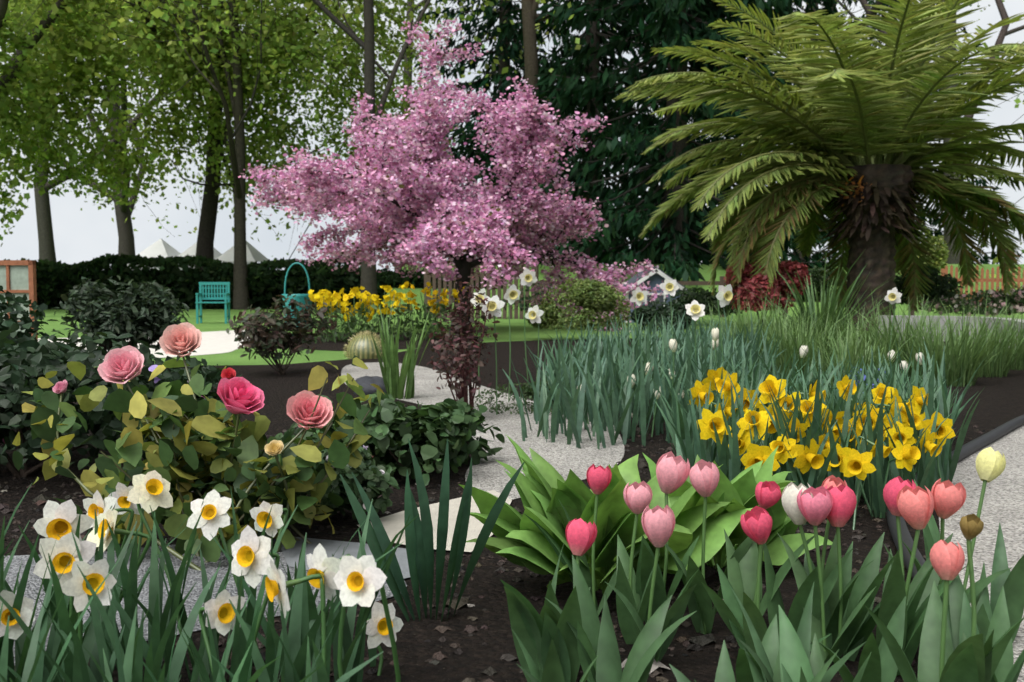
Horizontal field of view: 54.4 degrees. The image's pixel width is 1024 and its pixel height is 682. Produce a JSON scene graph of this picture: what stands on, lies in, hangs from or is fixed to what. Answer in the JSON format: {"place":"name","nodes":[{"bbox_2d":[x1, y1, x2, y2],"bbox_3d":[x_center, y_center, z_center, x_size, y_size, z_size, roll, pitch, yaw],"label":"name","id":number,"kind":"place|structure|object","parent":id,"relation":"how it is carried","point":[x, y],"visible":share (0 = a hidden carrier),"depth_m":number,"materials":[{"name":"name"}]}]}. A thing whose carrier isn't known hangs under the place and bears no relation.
{"place":"outdoors","nodes":[
{"label":"outdoors","id":0,"kind":"place"},
{"bbox_2d":[38,330,247,359],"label":"path","id":1,"kind":"structure","parent":0,"point":[214,342],"depth_m":13.42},
{"bbox_2d":[127,239,268,269],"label":"tent roof","id":2,"kind":"structure","parent":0,"point":[163,248],"depth_m":40.56,"materials":[{"name":"fabric"}]},
{"bbox_2d":[4,538,406,665],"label":"gravel path","id":3,"kind":"structure","parent":0,"point":[34,581],"depth_m":2.66,"materials":[{"name":"grey gravel"}]},
{"bbox_2d":[281,490,511,582],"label":"stepping stones","id":4,"kind":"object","parent":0,"point":[393,524],"depth_m":3.09,"materials":[{"name":"beige stone"}]},
{"bbox_2d":[341,362,624,499],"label":"gravel path","id":5,"kind":"structure","parent":0,"point":[561,456],"depth_m":5.06,"materials":[{"name":"grey gravel"}]},
{"bbox_2d":[354,376,386,394],"bbox_3d":[-1.031,0.323,7.341,0.282,0.138,0.288,0,3,0],"label":"dark stone","id":6,"kind":"object","parent":5,"relation":"on","point":[364,382],"visible":0.59,"depth_m":7.26,"materials":[{"name":"grey stone"}]},
{"bbox_2d":[371,306,436,398],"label":"iris clump","id":7,"kind":"object","parent":5,"relation":"on","point":[394,383],"visible":0.94,"depth_m":6.93,"materials":[{"name":"green plant"}]},
{"bbox_2d":[427,276,501,413],"bbox_3d":[-0.289,0.048,5.878,0.457,0.858,0.569,0,3,0],"label":"shrub","id":8,"kind":"object","parent":5,"relation":"on","point":[463,361],"visible":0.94,"depth_m":5.84,"materials":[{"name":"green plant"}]},
{"bbox_2d":[475,381,553,414],"bbox_3d":[0.136,0.358,6.344,0.784,0.208,0.609,0,3,0],"label":"green plant mound","id":9,"kind":"object","parent":5,"relation":"on","point":[527,391],"visible":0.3,"depth_m":6.33,"materials":[{"name":"green plant"}]},
{"bbox_2d":[0,335,1023,681],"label":"soil bed","id":10,"kind":"object","parent":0,"point":[1000,399],"visible":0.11,"depth_m":3.04,"materials":[{"name":"brown soil"}]},
{"bbox_2d":[0,285,48,349],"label":"dark shrub","id":11,"kind":"object","parent":10,"relation":"on","point":[10,306],"visible":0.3,"depth_m":5.25,"materials":[{"name":"green plant"}]},
{"bbox_2d":[47,276,189,359],"bbox_3d":[-3.664,-0.159,9.274,1.070,0.901,1.137,2,4,32],"label":"shrub","id":12,"kind":"object","parent":10,"relation":"on","point":[142,312],"visible":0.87,"depth_m":9.06,"materials":[{"name":"green plant"}]},
{"bbox_2d":[0,322,241,477],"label":"dark shrub","id":13,"kind":"object","parent":10,"relation":"on","point":[25,364],"visible":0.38,"depth_m":3.90,"materials":[{"name":"green plant"}]},
{"bbox_2d":[12,322,384,570],"bbox_3d":[-0.972,0.295,3.017,1.234,0.687,0.744,0,3,0],"label":"rose bush","id":14,"kind":"object","parent":10,"relation":"on","point":[217,451],"visible":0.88,"depth_m":2.96,"materials":[{"name":"green plant"}]},
{"bbox_2d":[0,470,403,681],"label":"white daffodils","id":15,"kind":"object","parent":10,"relation":"on","point":[360,581],"visible":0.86,"depth_m":1.77,"materials":[{"name":"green plant"}]},
{"bbox_2d":[0,485,417,681],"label":"narcissus leaves","id":16,"kind":"object","parent":10,"relation":"on","point":[66,656],"visible":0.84,"depth_m":1.74,"materials":[{"name":"green plant"}]},
{"bbox_2d":[226,292,336,374],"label":"shrub","id":17,"kind":"object","parent":10,"relation":"on","point":[259,335],"visible":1,"depth_m":8.81,"materials":[{"name":"green plant"}]},
{"bbox_2d":[275,409,390,464],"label":"shrub","id":18,"kind":"object","parent":10,"relation":"on","point":[311,435],"visible":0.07,"depth_m":4.20,"materials":[{"name":"green plant"}]},
{"bbox_2d":[269,440,399,519],"bbox_3d":[-0.676,0.467,3.375,0.509,0.256,0.465,-2,4,-30],"label":"shrub","id":19,"kind":"object","parent":10,"relation":"on","point":[374,481],"visible":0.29,"depth_m":3.29,"materials":[{"name":"green plant"}]},
{"bbox_2d":[342,330,385,358],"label":"barrel cactus","id":20,"kind":"object","parent":10,"relation":"on","point":[362,346],"visible":0.88,"depth_m":10.81,"materials":[{"name":"green plant"}]},
{"bbox_2d":[332,392,478,485],"bbox_3d":[-0.427,0.392,4.042,0.507,0.380,0.528,2,4,32],"label":"shrub","id":21,"kind":"object","parent":10,"relation":"on","point":[390,425],"visible":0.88,"depth_m":3.97,"materials":[{"name":"green plant"}]},
{"bbox_2d":[340,438,524,621],"bbox_3d":[-0.188,0.449,2.368,0.436,0.440,0.066,0,3,0],"label":"iris fan","id":22,"kind":"object","parent":10,"relation":"on","point":[419,545],"visible":0.96,"depth_m":2.36},
{"bbox_2d":[422,397,504,466],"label":"shrub","id":23,"kind":"object","parent":10,"relation":"on","point":[475,449],"visible":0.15,"depth_m":4.40,"materials":[{"name":"green plant"}]},
{"bbox_2d":[0,423,995,681],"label":"fallen leaves","id":24,"kind":"object","parent":10,"relation":"on","point":[654,671],"visible":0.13,"depth_m":2.68,"materials":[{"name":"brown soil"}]},
{"bbox_2d":[526,278,630,330],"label":"bush","id":25,"kind":"object","parent":10,"relation":"on","point":[592,296],"visible":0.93,"depth_m":14.16,"materials":[{"name":"green plant"}]},
{"bbox_2d":[470,268,732,414],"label":"white daffodils","id":26,"kind":"object","parent":10,"relation":"on","point":[695,308],"visible":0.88,"depth_m":6.75,"materials":[{"name":"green plant"}]},
{"bbox_2d":[458,436,751,594],"bbox_3d":[0.277,0.457,2.600,0.614,0.404,0.694,2,4,34],"label":"hosta plant","id":27,"kind":"object","parent":10,"relation":"on","point":[543,487],"visible":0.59,"depth_m":2.52,"materials":[{"name":"green plant"}]},
{"bbox_2d":[503,307,782,449],"bbox_3d":[1.125,0.079,7.551,1.864,0.670,6.020,1,3,10],"label":"daffodil bed","id":28,"kind":"object","parent":10,"relation":"on","point":[606,388],"visible":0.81,"depth_m":5.67,"materials":[{"name":"green plant"}]},
{"bbox_2d":[630,297,691,330],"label":"dark shrub","id":29,"kind":"object","parent":10,"relation":"on","point":[649,312],"visible":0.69,"depth_m":14.54,"materials":[{"name":"green plant"}]},
{"bbox_2d":[643,445,832,570],"bbox_3d":[0.567,0.473,2.802,0.616,0.347,0.544,0,3,0],"label":"hosta plant","id":30,"kind":"object","parent":10,"relation":"on","point":[738,491],"visible":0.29,"depth_m":2.71,"materials":[{"name":"green plant"}]},
{"bbox_2d":[501,447,1023,681],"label":"tulips","id":31,"kind":"object","parent":10,"relation":"on","point":[827,621],"visible":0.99,"depth_m":2.02,"materials":[{"name":"green plant"}]},
{"bbox_2d":[721,242,905,352],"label":"ornamental grass","id":32,"kind":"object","parent":10,"relation":"on","point":[833,299],"depth_m":10.80,"materials":[{"name":"green plant"}]},
{"bbox_2d":[643,331,984,529],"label":"yellow daffodils","id":33,"kind":"object","parent":10,"relation":"on","point":[846,429],"visible":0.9,"depth_m":3.63,"materials":[{"name":"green plant"}]},
{"bbox_2d":[694,286,1023,386],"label":"grass clumps","id":34,"kind":"object","parent":10,"relation":"on","point":[965,355],"visible":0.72,"depth_m":8.26,"materials":[{"name":"green plant"}]},
{"bbox_2d":[799,287,923,382],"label":"white flowers","id":35,"kind":"object","parent":10,"relation":"on","point":[893,295],"visible":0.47,"depth_m":8.04,"materials":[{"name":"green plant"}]},
{"bbox_2d":[851,369,878,406],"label":"blue flowers","id":36,"kind":"object","parent":10,"relation":"on","point":[864,379],"depth_m":5.56,"materials":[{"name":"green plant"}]},
{"bbox_2d":[878,315,1023,347],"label":"low concrete wall","id":37,"kind":"structure","parent":10,"relation":"on","point":[942,322],"depth_m":14.14,"materials":[{"name":"grey concrete"}]},
{"bbox_2d":[887,414,1023,579],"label":"edging","id":38,"kind":"object","parent":10,"relation":"on","point":[982,441],"visible":0.45,"depth_m":4.48,"materials":[{"name":"metal"}]},
{"bbox_2d":[0,0,1023,271],"label":"sky","id":39,"kind":"structure","parent":0,"point":[88,233],"materials":[{"name":"white"}]},
{"bbox_2d":[37,309,1023,365],"bbox_3d":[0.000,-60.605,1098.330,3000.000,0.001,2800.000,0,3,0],"label":"ground","id":40,"kind":"structure","parent":0,"point":[213,319],"depth_m":18.06,"materials":[{"name":"green plant"}]},
{"bbox_2d":[0,260,37,341],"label":"wooden shed","id":41,"kind":"structure","parent":40,"relation":"on","point":[17,278],"depth_m":9.94,"materials":[{"name":"red wood"}]},
{"bbox_2d":[19,0,313,255],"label":"tree","id":42,"kind":"object","parent":40,"relation":"on","point":[126,243],"visible":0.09,"depth_m":61.53,"materials":[{"name":"green plant"}]},
{"bbox_2d":[0,0,453,102],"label":"tree canopy","id":43,"kind":"object","parent":42,"relation":"attached to","point":[342,36],"visible":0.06,"depth_m":49.05,"materials":[{"name":"green plant"}]},
{"bbox_2d":[4,252,360,309],"bbox_3d":[-14.856,-2.020,33.779,20.066,2.108,2.217,0,3,0],"label":"hedge","id":44,"kind":"object","parent":40,"relation":"on","point":[265,279],"visible":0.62,"depth_m":33.02,"materials":[{"name":"green plant"}]},
{"bbox_2d":[195,282,229,323],"bbox_3d":[-6.300,-0.808,20.984,0.640,0.870,0.468,0,3,-7],"label":"bench","id":45,"kind":"object","parent":40,"relation":"on","point":[225,297],"visible":0.98,"depth_m":21.14,"materials":[{"name":"paint"}]},
{"bbox_2d":[0,0,434,135],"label":"tree","id":46,"kind":"object","parent":40,"relation":"on","point":[49,20],"visible":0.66,"depth_m":30.58,"materials":[{"name":"green plant"}]},
{"bbox_2d":[0,0,284,209],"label":"tree canopy","id":47,"kind":"object","parent":46,"relation":"attached to","point":[88,67],"visible":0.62,"depth_m":32.59,"materials":[{"name":"green plant"}]},
{"bbox_2d":[34,0,415,261],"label":"tree","id":48,"kind":"object","parent":40,"relation":"on","point":[45,230],"visible":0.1,"depth_m":45.81,"materials":[{"name":"green plant"}]},
{"bbox_2d":[73,0,444,269],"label":"tree","id":49,"kind":"object","parent":40,"relation":"on","point":[206,231],"visible":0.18,"depth_m":36.87,"materials":[{"name":"green plant"}]},
{"bbox_2d":[300,61,463,179],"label":"tree canopy","id":50,"kind":"object","parent":49,"relation":"attached to","point":[346,135],"visible":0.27,"depth_m":43.46,"materials":[{"name":"green plant"}]},
{"bbox_2d":[2,0,545,309],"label":"tree","id":51,"kind":"object","parent":40,"relation":"on","point":[237,157],"visible":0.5,"depth_m":32.57,"materials":[{"name":"green plant"}]},
{"bbox_2d":[0,0,111,245],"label":"tree canopy","id":52,"kind":"object","parent":51,"relation":"attached to","point":[17,43],"visible":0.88,"depth_m":29.50,"materials":[{"name":"green plant"}]},
{"bbox_2d":[116,0,447,206],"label":"tree canopy","id":53,"kind":"object","parent":51,"relation":"attached to","point":[255,143],"visible":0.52,"depth_m":34.43,"materials":[{"name":"green plant"}]},
{"bbox_2d":[13,0,580,313],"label":"tree","id":54,"kind":"object","parent":40,"relation":"on","point":[368,273],"visible":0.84,"depth_m":26.70,"materials":[{"name":"brown plant"}]},
{"bbox_2d":[289,332,476,350],"bbox_3d":[-2.067,-0.014,14.515,3.121,0.001,4.829,0,3,0],"label":"soil bed","id":55,"kind":"object","parent":40,"relation":"on","point":[334,346],"visible":0.18,"depth_m":13.65,"materials":[{"name":"brown soil"}]},
{"bbox_2d":[282,262,311,326],"bbox_3d":[-3.454,-0.680,16.022,0.505,1.169,0.480,0,3,0],"label":"basket","id":56,"kind":"object","parent":55,"relation":"on","point":[302,300],"visible":0.41,"depth_m":15.86,"materials":[{"name":"metal"}]},
{"bbox_2d":[294,287,380,343],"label":"yellow flowers","id":57,"kind":"object","parent":55,"relation":"on","point":[327,297],"visible":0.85,"depth_m":14.02,"materials":[{"name":"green plant"}]},
{"bbox_2d":[342,285,424,339],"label":"yellow flowers","id":58,"kind":"object","parent":55,"relation":"on","point":[366,302],"visible":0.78,"depth_m":14.40,"materials":[{"name":"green plant"}]},
{"bbox_2d":[399,281,464,339],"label":"yellow flowers","id":59,"kind":"object","parent":55,"relation":"on","point":[435,309],"visible":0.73,"depth_m":14.72,"materials":[{"name":"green plant"}]},
{"bbox_2d":[199,0,577,270],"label":"tree","id":60,"kind":"object","parent":40,"relation":"on","point":[411,48],"visible":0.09,"depth_m":74.32,"materials":[{"name":"green plant"}]},
{"bbox_2d":[238,18,667,332],"bbox_3d":[-1.338,-2.464,16.863,7.129,6.085,6.136,1,4,24],"label":"blossoming cherry tree","id":61,"kind":"object","parent":40,"relation":"on","point":[423,209],"visible":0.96,"depth_m":15.93,"materials":[{"name":"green plant"}]},
{"bbox_2d":[424,258,538,318],"bbox_3d":[-0.776,-1.306,24.004,2.946,1.529,0.143,1,3,21],"label":"picket fence","id":62,"kind":"object","parent":40,"relation":"on","point":[482,275],"visible":0.21,"depth_m":23.89,"materials":[{"name":"brown wood"}]},
{"bbox_2d":[376,0,628,271],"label":"conifer","id":63,"kind":"object","parent":40,"relation":"on","point":[512,50],"visible":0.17,"depth_m":50.47,"materials":[{"name":"green plant"}]},
{"bbox_2d":[501,281,574,311],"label":"dark shrub","id":64,"kind":"object","parent":40,"relation":"on","point":[521,305],"visible":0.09,"depth_m":20.80,"materials":[{"name":"green plant"}]},
{"bbox_2d":[445,0,740,263],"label":"conifer","id":65,"kind":"object","parent":40,"relation":"on","point":[593,37],"visible":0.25,"depth_m":42.66,"materials":[{"name":"green plant"}]},
{"bbox_2d":[397,0,842,259],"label":"tree","id":66,"kind":"object","parent":40,"relation":"on","point":[529,14],"visible":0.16,"depth_m":40.42,"materials":[{"name":"brown plant"}]},
{"bbox_2d":[522,0,845,286],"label":"conifer","id":67,"kind":"object","parent":40,"relation":"on","point":[676,23],"visible":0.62,"depth_m":32.47,"materials":[{"name":"green plant"}]},
{"bbox_2d":[667,287,743,317],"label":"shrub","id":68,"kind":"object","parent":40,"relation":"on","point":[700,295],"visible":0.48,"depth_m":19.60,"materials":[{"name":"green plant"}]},
{"bbox_2d":[541,276,913,316],"bbox_3d":[5.314,-1.111,24.977,9.539,1.030,0.110,0,3,0],"label":"fence rail","id":69,"kind":"object","parent":40,"relation":"on","point":[722,282],"visible":0.1,"depth_m":24.93,"materials":[{"name":"brown wood"}]},
{"bbox_2d":[452,0,1023,263],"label":"tree","id":70,"kind":"object","parent":40,"relation":"on","point":[1004,32],"visible":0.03,"depth_m":48.44,"materials":[{"name":"green plant"}]},
{"bbox_2d":[617,0,877,263],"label":"conifer","id":71,"kind":"object","parent":40,"relation":"on","point":[796,255],"visible":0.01,"depth_m":44.65,"materials":[{"name":"green plant"}]},
{"bbox_2d":[724,259,811,324],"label":"red maple shrub","id":72,"kind":"object","parent":40,"relation":"on","point":[753,285],"visible":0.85,"depth_m":16.79,"materials":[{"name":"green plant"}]},
{"bbox_2d":[612,0,1023,330],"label":"canary palm","id":73,"kind":"object","parent":40,"relation":"on","point":[858,132],"visible":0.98,"depth_m":17.30,"materials":[{"name":"green plant"}]},
{"bbox_2d":[791,264,846,301],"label":"shrub","id":74,"kind":"object","parent":40,"relation":"on","point":[817,278],"visible":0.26,"depth_m":23.60,"materials":[{"name":"green plant"}]},
{"bbox_2d":[614,0,1023,261],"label":"tree","id":75,"kind":"object","parent":40,"relation":"on","point":[873,8],"visible":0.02,"depth_m":51.76,"materials":[{"name":"green plant"}]},
{"bbox_2d":[788,0,1021,263],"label":"conifer","id":76,"kind":"object","parent":40,"relation":"on","point":[985,257],"visible":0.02,"depth_m":57.64,"materials":[{"name":"green plant"}]},
{"bbox_2d":[894,263,963,304],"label":"shrub","id":77,"kind":"object","parent":40,"relation":"on","point":[941,286],"visible":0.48,"depth_m":20.69,"materials":[{"name":"green plant"}]},
{"bbox_2d":[918,285,1023,316],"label":"shrub flowers","id":78,"kind":"object","parent":40,"relation":"on","point":[999,299],"visible":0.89,"depth_m":19.07,"materials":[{"name":"green plant"}]},
{"bbox_2d":[941,265,1023,307],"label":"fence","id":79,"kind":"object","parent":40,"relation":"on","point":[992,280],"visible":0.33,"depth_m":26.55,"materials":[{"name":"red wood"}]},
{"bbox_2d":[987,56,1023,277],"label":"tree","id":80,"kind":"object","parent":40,"relation":"on","point":[1017,101],"visible":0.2,"depth_m":29.85,"materials":[{"name":"green plant"}]},
{"bbox_2d":[619,267,686,322],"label":"blue shed","id":81,"kind":"structure","parent":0,"point":[658,276],"depth_m":21.21,"materials":[{"name":"white paint"}]},
{"bbox_2d":[374,264,1023,315],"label":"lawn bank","id":82,"kind":"structure","parent":0,"point":[720,271],"depth_m":29.19,"materials":[{"name":"green plant"}]},
{"bbox_2d":[316,263,502,310],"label":"hedge","id":83,"kind":"object","parent":82,"relation":"on","point":[336,282],"visible":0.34,"depth_m":29.13,"materials":[{"name":"green plant"}]},
{"bbox_2d":[895,219,949,276],"bbox_3d":[12.156,-2.865,29.886,1.699,1.888,1.396,0,3,0],"label":"gold conifer","id":84,"kind":"object","parent":82,"relation":"on","point":[939,262],"visible":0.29,"depth_m":29.45,"materials":[{"name":"green plant"}]},
{"bbox_2d":[939,425,1023,681],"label":"gravel path","id":85,"kind":"structure","parent":0,"point":[1003,503],"depth_m":3.51,"materials":[{"name":"grey gravel"}]}
]}

